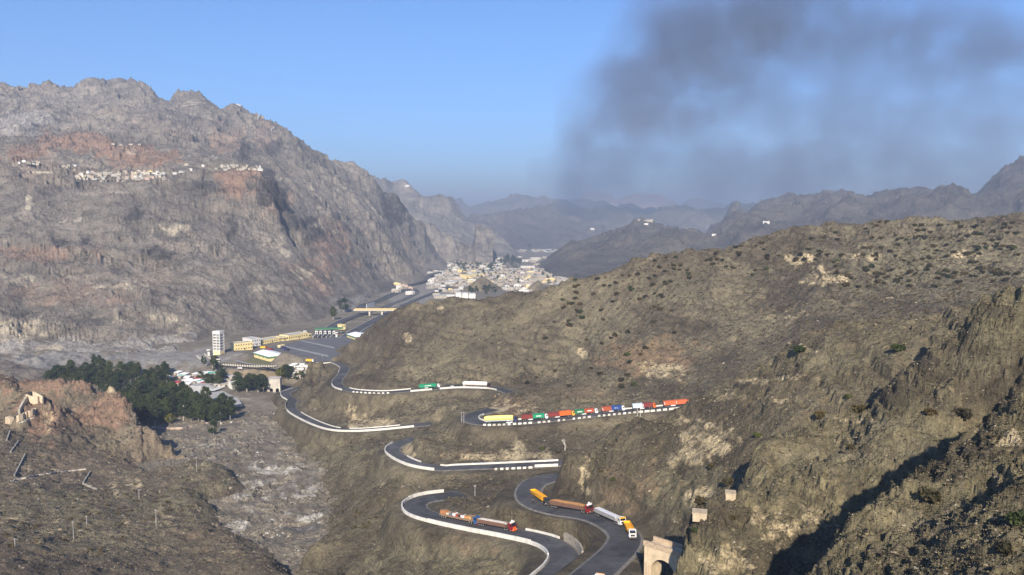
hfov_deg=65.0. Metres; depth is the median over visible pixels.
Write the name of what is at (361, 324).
parapet wall
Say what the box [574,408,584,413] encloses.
shipping container
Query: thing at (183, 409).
tree
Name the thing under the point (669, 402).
shipping container
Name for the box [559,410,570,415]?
shipping container
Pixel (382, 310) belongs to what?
road bridge
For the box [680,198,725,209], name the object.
distant peak
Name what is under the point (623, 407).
lorry
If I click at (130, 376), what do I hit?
tree
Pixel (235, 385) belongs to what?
tree
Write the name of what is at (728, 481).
shrub
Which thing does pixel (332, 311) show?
tree
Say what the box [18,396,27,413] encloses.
fort wall
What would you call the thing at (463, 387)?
parapet wall
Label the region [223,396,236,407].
tree
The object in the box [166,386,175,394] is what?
tree
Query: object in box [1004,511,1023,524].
shrub
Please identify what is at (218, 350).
concrete tower
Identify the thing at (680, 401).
shipping container
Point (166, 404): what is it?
tree
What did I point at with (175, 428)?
boundary wall
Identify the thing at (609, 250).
fort hill
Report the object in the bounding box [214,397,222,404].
tree
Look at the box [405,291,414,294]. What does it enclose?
house
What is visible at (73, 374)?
tree
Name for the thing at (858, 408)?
shrub
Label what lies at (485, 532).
parapet wall
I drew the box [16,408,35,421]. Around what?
fort wall
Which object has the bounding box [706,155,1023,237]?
range
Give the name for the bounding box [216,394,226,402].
tree
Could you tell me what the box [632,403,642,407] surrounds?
shipping container
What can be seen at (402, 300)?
parapet wall
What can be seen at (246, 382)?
tree
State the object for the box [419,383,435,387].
shipping container
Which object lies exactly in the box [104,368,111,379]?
tree
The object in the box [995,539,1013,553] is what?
shrub
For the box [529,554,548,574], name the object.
parapet wall
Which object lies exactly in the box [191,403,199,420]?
tree
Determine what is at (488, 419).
lorry
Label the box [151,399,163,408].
tree
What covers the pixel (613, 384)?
stones
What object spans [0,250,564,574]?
valley floor
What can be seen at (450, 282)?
building
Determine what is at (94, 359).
tree
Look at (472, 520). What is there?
lorry
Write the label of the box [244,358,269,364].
lawn
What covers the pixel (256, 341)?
office building
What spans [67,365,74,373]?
tree
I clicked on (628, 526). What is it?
lorry
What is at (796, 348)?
shrub
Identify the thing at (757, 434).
shrub
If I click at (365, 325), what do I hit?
road
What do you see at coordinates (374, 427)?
parapet wall
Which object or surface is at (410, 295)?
road
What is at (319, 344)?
paving strip
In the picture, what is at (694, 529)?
shrub
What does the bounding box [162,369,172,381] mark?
tree
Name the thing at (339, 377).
road
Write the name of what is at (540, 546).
parapet wall
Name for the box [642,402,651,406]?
shipping container
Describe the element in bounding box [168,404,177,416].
tree
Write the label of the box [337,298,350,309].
tree
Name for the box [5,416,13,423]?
fort wall
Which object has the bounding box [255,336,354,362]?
parking yard
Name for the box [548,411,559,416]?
shipping container
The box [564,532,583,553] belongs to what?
retaining wall
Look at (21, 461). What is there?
slope wall
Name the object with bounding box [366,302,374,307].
white wall
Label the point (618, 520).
lorry
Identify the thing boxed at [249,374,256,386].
tree
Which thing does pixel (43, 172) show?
terrace wall
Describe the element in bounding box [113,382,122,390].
tree
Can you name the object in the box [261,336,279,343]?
office building
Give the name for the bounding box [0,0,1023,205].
sky
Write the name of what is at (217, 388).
wall
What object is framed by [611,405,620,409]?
shipping container
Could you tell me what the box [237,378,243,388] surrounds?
tree
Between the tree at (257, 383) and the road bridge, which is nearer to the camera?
the tree at (257, 383)
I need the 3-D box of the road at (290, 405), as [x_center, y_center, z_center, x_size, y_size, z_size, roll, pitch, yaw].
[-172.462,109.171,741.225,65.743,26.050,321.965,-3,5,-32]
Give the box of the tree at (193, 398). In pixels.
[186,395,197,410]
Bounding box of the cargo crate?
[440,509,448,513]
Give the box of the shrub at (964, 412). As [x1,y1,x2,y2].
[952,407,973,419]
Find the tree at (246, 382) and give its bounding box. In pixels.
[242,375,251,388]
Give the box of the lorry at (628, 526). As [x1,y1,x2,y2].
[623,521,636,538]
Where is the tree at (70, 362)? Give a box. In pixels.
[65,359,77,369]
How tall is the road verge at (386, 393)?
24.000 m
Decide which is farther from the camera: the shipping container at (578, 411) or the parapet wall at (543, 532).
the shipping container at (578, 411)
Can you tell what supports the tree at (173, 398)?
on the valley floor
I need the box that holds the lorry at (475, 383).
[462,381,490,386]
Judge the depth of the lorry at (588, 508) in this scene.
316.26 m
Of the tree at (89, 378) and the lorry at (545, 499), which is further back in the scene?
the tree at (89, 378)
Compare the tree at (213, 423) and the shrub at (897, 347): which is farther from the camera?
the tree at (213, 423)
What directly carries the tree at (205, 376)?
on the valley floor
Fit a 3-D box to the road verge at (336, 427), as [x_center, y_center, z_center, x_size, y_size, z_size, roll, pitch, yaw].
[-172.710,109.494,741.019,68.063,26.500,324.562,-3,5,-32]
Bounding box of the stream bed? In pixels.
[153,407,337,574]
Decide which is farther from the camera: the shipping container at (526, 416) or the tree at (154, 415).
the tree at (154, 415)
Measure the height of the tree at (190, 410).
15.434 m
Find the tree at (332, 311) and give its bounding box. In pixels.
[330,306,336,316]
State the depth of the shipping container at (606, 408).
532.23 m
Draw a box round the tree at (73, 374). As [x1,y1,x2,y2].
[68,372,77,380]
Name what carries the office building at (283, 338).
on the valley floor
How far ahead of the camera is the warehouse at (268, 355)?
977.43 m
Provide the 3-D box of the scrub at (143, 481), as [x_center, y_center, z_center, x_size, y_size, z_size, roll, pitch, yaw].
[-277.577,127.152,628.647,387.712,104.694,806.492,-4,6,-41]
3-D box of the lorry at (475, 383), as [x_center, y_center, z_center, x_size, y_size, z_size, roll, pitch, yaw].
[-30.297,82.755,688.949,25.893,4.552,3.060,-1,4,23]
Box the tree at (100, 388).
[96,385,104,391]
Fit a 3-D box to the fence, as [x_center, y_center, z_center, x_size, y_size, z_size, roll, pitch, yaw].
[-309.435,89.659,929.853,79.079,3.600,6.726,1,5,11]
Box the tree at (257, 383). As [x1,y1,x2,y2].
[253,377,262,388]
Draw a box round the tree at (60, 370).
[52,364,66,378]
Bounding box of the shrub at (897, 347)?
[890,343,905,350]
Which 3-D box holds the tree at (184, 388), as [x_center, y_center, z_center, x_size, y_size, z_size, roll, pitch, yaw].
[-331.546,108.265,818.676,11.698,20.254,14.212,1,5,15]
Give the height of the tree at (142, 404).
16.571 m
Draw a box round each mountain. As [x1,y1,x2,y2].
[0,77,492,383]
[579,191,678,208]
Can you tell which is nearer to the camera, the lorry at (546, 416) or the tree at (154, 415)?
the lorry at (546, 416)
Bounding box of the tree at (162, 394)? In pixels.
[156,390,165,401]
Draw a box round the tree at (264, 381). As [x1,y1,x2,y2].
[259,374,267,391]
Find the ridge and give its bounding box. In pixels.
[373,175,520,257]
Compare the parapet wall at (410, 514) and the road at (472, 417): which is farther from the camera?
the road at (472, 417)
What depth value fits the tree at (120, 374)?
873.57 m
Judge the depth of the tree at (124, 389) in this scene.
822.71 m
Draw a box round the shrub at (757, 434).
[753,432,761,436]
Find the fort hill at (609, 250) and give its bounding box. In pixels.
[537,214,885,278]
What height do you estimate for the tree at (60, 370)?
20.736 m
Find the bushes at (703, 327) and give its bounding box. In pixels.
[3,219,1021,555]
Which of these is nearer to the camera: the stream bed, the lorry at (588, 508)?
the lorry at (588, 508)
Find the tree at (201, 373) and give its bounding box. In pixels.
[196,371,203,377]
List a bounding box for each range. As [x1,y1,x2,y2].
[455,193,656,216]
[544,199,756,232]
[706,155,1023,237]
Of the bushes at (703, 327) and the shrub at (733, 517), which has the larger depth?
the bushes at (703, 327)
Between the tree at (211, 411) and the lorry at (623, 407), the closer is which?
the lorry at (623, 407)
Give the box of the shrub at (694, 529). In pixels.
[691,527,697,532]
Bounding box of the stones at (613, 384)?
[295,212,1020,574]
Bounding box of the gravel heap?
[189,383,216,391]
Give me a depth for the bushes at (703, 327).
689.63 m
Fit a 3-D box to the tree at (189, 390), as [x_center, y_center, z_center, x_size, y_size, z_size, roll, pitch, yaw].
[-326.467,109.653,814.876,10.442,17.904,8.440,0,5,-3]
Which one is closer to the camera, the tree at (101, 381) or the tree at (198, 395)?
the tree at (198, 395)
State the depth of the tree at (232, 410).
746.41 m
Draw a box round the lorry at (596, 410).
[575,408,598,415]
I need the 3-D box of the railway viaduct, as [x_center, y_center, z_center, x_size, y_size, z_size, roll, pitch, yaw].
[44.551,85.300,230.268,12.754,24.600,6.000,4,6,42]
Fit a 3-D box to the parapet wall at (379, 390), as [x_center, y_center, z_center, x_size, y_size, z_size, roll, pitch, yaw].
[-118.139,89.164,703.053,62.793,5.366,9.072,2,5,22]
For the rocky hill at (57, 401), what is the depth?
490.29 m
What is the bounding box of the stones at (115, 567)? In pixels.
[0,375,288,574]
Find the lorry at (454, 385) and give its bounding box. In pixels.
[445,384,464,386]
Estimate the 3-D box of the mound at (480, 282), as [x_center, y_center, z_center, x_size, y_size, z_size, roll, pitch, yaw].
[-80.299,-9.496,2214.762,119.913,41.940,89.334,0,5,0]
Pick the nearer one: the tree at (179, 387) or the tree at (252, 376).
the tree at (179, 387)
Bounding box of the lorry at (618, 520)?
[594,507,626,525]
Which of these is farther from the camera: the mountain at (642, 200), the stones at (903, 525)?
the mountain at (642, 200)
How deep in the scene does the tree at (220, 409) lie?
738.71 m
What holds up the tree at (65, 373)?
on the valley floor
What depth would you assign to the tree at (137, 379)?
866.98 m
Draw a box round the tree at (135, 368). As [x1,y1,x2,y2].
[130,364,140,377]
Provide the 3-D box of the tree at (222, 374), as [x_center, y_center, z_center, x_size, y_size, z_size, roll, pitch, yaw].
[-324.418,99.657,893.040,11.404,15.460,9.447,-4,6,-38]
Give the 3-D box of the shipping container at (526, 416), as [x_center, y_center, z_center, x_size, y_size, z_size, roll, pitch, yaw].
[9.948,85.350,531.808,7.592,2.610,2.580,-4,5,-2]
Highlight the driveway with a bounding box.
[232,359,259,364]
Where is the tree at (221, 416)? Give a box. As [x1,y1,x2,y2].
[213,405,228,417]
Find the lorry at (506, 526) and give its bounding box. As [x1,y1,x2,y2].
[476,517,516,531]
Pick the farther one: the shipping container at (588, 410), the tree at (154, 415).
the tree at (154, 415)
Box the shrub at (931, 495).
[916,486,941,502]
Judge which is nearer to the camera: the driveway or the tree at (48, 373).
the tree at (48, 373)
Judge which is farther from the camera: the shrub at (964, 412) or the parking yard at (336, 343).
the parking yard at (336, 343)
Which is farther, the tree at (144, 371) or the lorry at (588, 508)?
the tree at (144, 371)
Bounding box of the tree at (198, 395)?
[192,393,202,401]
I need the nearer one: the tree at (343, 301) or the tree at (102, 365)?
the tree at (102, 365)
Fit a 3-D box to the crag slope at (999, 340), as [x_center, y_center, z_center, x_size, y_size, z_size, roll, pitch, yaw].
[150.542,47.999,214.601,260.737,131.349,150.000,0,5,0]
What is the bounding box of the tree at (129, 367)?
[126,363,131,373]
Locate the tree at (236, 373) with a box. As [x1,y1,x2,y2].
[232,371,242,380]
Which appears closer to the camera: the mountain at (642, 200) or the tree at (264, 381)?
the tree at (264, 381)
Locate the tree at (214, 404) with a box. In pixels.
[207,403,221,417]
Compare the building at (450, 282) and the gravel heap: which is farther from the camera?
the building at (450, 282)
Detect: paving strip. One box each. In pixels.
[285,346,327,356]
[302,340,334,347]
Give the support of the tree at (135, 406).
on the valley floor
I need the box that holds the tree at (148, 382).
[144,379,153,392]
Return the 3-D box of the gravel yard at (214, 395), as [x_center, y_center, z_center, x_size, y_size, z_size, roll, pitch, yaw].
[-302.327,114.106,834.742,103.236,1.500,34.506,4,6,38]
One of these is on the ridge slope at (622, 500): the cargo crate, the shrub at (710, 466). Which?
the shrub at (710, 466)
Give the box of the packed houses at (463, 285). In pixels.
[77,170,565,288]
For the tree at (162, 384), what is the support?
on the valley floor
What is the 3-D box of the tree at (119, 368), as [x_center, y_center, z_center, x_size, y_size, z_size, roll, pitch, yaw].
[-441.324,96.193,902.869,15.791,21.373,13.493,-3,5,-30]
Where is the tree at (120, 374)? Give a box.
[113,371,123,383]
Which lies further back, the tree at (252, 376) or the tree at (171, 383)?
the tree at (252, 376)
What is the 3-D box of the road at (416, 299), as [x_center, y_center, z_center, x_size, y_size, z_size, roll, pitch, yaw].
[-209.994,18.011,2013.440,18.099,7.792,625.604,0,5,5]
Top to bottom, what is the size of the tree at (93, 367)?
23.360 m
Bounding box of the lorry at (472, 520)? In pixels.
[439,513,480,524]
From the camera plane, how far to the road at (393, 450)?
474.13 m
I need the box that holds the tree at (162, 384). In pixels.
[158,380,166,388]
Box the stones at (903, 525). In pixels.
[565,286,1023,574]
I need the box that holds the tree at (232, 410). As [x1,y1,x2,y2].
[225,400,236,419]
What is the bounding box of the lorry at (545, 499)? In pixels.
[530,489,550,504]
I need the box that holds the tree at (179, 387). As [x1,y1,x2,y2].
[175,381,187,392]
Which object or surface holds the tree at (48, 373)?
on the valley floor
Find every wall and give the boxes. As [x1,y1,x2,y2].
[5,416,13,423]
[10,468,85,481]
[14,454,25,475]
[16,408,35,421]
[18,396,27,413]
[26,394,38,403]
[27,171,52,173]
[33,391,42,403]
[82,483,97,489]
[100,180,118,181]
[152,422,208,429]
[193,386,224,392]
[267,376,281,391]
[287,409,413,431]
[301,412,340,427]
[312,311,366,337]
[339,307,394,337]
[349,387,410,390]
[349,424,399,428]
[356,272,436,307]
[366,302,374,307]
[385,288,418,307]
[386,451,433,470]
[401,497,426,521]
[409,489,443,498]
[410,388,431,391]
[427,518,530,543]
[440,386,487,388]
[440,459,557,465]
[526,528,559,538]
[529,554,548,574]
[530,541,548,554]
[535,463,557,466]
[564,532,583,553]
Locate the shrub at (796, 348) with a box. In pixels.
[791,345,805,352]
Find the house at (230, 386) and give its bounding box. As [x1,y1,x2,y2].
[228,380,236,389]
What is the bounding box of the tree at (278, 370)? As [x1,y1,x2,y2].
[275,367,283,375]
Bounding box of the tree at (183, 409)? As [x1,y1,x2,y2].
[177,400,188,419]
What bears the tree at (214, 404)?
on the valley floor
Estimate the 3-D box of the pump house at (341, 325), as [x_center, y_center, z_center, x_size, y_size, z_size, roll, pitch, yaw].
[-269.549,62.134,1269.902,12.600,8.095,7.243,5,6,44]
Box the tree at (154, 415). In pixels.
[145,406,163,424]
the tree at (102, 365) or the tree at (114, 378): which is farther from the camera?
the tree at (102, 365)
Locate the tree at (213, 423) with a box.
[205,420,219,434]
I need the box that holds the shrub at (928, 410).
[924,407,937,414]
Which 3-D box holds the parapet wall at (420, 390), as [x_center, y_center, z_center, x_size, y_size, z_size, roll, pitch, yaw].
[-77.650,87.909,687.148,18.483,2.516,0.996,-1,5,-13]
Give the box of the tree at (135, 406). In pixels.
[130,400,139,411]
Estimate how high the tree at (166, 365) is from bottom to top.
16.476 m
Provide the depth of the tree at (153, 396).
760.50 m
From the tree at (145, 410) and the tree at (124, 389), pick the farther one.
the tree at (124, 389)
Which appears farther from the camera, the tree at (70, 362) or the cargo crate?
the tree at (70, 362)
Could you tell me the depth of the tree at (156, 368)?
918.66 m
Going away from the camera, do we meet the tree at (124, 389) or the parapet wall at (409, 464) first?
the parapet wall at (409, 464)
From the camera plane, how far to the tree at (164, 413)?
737.37 m
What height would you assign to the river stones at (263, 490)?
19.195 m
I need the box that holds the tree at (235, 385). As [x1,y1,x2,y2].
[231,380,241,391]
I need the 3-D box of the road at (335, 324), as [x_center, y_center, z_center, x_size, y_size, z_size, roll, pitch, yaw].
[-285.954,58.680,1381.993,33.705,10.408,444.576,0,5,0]
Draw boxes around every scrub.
[0,374,288,574]
[275,213,1023,574]
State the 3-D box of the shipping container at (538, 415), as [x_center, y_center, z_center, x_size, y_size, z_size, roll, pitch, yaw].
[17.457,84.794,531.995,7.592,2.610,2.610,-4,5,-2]
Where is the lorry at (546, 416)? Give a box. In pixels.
[521,414,548,420]
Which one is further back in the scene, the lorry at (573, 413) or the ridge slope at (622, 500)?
the lorry at (573, 413)
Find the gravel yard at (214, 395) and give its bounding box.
[200,391,241,406]
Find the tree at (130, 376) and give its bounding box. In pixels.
[124,374,135,386]
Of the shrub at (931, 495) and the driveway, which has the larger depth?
the driveway
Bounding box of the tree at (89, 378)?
[81,370,93,381]
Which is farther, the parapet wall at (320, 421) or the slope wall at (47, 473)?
the parapet wall at (320, 421)
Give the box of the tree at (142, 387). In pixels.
[138,382,146,393]
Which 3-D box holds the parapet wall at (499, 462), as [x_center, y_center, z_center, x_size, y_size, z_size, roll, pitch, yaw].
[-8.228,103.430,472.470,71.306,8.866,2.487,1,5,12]
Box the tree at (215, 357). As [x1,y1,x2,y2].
[212,355,220,364]
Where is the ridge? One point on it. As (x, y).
(441, 212)
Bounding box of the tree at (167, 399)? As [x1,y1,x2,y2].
[161,396,172,409]
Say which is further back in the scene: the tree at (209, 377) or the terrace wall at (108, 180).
the terrace wall at (108, 180)
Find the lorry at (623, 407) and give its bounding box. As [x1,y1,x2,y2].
[602,405,625,412]
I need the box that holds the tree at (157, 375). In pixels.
[153,370,161,380]
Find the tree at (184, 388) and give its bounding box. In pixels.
[180,384,193,392]
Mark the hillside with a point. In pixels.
(397, 528)
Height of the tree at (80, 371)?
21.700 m
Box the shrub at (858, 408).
[851,404,868,413]
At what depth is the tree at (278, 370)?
933.09 m
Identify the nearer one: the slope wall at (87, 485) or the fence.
the slope wall at (87, 485)
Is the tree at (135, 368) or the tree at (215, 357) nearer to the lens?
the tree at (135, 368)
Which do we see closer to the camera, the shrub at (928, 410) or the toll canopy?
the shrub at (928, 410)
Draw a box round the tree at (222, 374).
[216,370,224,378]
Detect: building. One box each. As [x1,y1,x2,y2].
[230,340,252,349]
[243,337,260,345]
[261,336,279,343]
[276,335,287,340]
[279,332,307,339]
[434,292,475,297]
[445,281,457,283]
[460,273,483,277]
[531,275,546,278]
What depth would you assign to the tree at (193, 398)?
775.77 m
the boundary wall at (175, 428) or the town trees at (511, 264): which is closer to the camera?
the boundary wall at (175, 428)
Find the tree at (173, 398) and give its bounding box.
[169,394,178,405]
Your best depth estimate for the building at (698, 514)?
193.54 m
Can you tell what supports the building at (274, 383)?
on the valley floor
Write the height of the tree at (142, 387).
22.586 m
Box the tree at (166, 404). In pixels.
[161,401,171,411]
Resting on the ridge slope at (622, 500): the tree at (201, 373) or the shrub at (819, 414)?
the shrub at (819, 414)
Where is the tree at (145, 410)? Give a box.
[140,404,152,423]
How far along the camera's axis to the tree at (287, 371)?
937.48 m
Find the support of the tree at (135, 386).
on the valley floor
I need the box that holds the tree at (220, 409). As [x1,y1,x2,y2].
[210,405,229,422]
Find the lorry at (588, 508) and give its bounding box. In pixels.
[549,499,593,513]
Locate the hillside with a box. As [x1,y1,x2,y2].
[271,212,1023,574]
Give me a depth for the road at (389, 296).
2058.24 m
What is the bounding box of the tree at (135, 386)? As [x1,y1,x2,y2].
[128,382,142,395]
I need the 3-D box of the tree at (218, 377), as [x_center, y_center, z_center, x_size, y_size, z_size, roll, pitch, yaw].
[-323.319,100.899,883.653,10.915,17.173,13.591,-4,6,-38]
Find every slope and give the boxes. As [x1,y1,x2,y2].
[550,304,972,574]
[668,283,1023,574]
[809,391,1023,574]
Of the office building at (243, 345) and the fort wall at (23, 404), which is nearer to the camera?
the fort wall at (23, 404)
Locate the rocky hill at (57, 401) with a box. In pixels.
[0,374,289,574]
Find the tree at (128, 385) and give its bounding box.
[120,383,130,393]
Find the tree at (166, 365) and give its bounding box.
[162,363,170,371]
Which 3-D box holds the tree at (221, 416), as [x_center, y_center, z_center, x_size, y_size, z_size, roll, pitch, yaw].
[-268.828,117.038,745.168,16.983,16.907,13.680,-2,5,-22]
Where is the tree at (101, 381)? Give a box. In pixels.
[94,372,106,391]
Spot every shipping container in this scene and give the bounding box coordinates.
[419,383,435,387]
[521,414,532,418]
[533,413,543,417]
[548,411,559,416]
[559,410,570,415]
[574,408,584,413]
[584,407,593,412]
[601,406,611,410]
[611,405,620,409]
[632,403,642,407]
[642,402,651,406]
[663,400,675,404]
[675,399,686,403]
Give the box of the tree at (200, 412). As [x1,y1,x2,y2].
[196,402,206,419]
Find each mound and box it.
[463,276,502,290]
[527,280,545,290]
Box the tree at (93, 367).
[88,363,98,375]
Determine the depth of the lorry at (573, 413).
532.21 m
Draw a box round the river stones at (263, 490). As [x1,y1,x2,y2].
[154,407,332,565]
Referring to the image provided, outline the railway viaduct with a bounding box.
[643,536,682,574]
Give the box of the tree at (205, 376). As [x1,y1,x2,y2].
[203,373,212,382]
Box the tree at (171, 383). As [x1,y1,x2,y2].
[166,381,177,391]
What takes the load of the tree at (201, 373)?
on the valley floor
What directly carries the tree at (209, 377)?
on the valley floor
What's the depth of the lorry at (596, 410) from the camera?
532.49 m
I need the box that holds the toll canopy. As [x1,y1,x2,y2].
[314,327,342,330]
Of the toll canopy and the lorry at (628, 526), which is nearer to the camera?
the lorry at (628, 526)
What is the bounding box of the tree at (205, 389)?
[200,386,211,398]
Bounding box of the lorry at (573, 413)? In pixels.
[548,411,575,418]
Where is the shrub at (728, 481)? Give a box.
[722,475,733,485]
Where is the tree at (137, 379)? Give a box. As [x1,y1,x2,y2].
[133,376,145,382]
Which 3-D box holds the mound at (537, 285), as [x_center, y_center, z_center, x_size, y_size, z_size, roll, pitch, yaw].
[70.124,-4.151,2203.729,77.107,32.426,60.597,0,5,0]
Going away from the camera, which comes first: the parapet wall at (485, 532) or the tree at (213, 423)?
the parapet wall at (485, 532)
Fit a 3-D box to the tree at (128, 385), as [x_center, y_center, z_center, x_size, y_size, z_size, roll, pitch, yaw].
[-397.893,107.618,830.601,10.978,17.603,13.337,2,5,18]
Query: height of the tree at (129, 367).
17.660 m
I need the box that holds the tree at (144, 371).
[141,369,151,378]
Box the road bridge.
[353,308,396,315]
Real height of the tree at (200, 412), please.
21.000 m
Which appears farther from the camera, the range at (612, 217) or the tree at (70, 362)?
the range at (612, 217)
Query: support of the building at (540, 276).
on the valley floor
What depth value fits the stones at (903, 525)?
204.71 m
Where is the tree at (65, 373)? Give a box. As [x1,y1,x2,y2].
[63,368,72,377]
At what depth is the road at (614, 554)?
278.80 m
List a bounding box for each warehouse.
[253,350,279,361]
[346,332,362,338]
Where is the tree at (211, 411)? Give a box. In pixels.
[207,406,217,420]
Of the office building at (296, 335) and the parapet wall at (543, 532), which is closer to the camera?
the parapet wall at (543, 532)
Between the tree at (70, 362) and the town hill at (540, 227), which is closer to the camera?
the tree at (70, 362)
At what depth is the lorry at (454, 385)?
694.60 m
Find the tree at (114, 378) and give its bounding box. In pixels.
[107,376,122,388]
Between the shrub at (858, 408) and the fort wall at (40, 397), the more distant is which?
the fort wall at (40, 397)
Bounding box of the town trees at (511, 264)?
[429,248,556,283]
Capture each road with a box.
[281,387,430,429]
[314,311,373,336]
[315,362,514,392]
[343,307,401,335]
[357,272,441,307]
[381,289,418,307]
[386,438,561,469]
[400,286,450,305]
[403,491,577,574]
[463,404,683,424]
[516,473,640,574]
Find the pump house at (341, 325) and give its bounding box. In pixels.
[338,324,345,329]
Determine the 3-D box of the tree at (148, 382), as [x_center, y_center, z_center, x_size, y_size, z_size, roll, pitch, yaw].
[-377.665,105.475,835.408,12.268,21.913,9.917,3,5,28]
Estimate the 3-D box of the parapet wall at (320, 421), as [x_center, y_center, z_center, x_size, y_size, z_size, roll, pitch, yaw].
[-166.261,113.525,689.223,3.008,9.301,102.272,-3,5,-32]
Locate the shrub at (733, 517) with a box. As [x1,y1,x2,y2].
[729,515,736,520]
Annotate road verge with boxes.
[280,389,429,431]
[325,362,515,393]
[384,438,560,470]
[401,491,579,574]
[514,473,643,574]
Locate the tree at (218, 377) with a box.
[213,371,223,383]
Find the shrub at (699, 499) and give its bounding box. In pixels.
[694,495,706,503]
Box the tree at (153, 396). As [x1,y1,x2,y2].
[148,392,157,403]
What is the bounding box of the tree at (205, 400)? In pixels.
[200,395,210,412]
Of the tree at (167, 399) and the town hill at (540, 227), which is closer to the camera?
the tree at (167, 399)
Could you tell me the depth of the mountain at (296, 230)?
1671.01 m
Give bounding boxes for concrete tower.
[212,330,224,354]
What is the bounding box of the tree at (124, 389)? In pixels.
[121,387,128,393]
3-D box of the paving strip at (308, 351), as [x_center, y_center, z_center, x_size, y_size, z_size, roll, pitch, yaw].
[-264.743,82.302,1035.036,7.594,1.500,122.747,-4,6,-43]
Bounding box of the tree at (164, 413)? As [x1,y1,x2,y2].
[160,408,169,421]
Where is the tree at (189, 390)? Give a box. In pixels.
[186,387,192,395]
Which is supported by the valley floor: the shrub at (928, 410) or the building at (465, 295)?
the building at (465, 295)
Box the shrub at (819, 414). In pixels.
[814,410,825,418]
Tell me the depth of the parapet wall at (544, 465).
456.56 m
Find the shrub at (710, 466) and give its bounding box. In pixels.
[707,462,714,468]
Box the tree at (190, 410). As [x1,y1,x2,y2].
[184,406,194,418]
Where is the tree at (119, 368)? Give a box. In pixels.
[113,364,124,371]
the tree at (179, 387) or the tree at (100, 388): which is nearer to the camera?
the tree at (179, 387)
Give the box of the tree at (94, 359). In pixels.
[90,356,98,365]
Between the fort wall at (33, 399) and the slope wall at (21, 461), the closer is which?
the slope wall at (21, 461)
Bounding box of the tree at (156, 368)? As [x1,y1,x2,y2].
[154,366,163,371]
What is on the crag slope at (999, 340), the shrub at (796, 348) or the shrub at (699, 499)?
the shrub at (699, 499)
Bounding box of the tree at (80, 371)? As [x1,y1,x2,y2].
[77,367,87,380]
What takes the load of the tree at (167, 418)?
on the valley floor
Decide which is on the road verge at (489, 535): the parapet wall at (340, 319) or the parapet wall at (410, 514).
the parapet wall at (410, 514)
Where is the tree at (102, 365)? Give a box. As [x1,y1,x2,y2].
[96,363,105,369]
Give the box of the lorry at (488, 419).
[484,415,517,422]
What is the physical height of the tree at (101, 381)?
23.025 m
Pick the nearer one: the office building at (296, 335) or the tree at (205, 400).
the tree at (205, 400)
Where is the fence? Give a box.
[217,362,276,366]
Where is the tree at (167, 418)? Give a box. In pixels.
[164,413,176,422]
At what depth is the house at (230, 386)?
878.12 m
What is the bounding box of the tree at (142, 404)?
[139,402,149,414]
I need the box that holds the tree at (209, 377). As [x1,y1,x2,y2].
[205,375,212,382]
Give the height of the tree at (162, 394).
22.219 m
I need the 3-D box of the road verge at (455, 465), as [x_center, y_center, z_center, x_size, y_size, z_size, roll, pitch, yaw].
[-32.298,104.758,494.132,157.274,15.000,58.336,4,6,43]
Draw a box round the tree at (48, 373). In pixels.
[41,370,57,379]
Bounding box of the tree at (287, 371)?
[283,364,291,376]
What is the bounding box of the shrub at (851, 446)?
[847,444,854,448]
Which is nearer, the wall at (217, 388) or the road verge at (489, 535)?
the road verge at (489, 535)
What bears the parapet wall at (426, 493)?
on the road verge at (489, 535)
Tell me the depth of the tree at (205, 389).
795.46 m
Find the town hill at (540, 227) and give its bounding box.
[465,205,607,249]
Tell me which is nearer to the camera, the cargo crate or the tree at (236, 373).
the cargo crate
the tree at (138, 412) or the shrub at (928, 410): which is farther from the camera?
the tree at (138, 412)
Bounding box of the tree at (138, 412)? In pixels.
[136,410,142,420]
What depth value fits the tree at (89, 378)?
878.75 m
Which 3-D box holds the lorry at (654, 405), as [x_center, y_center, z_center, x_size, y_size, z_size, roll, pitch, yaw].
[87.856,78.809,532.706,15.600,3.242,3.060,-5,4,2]
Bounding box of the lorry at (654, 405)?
[633,403,656,409]
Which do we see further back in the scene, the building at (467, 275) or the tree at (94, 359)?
the building at (467, 275)
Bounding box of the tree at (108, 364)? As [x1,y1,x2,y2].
[104,360,114,372]
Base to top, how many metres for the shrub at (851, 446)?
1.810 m

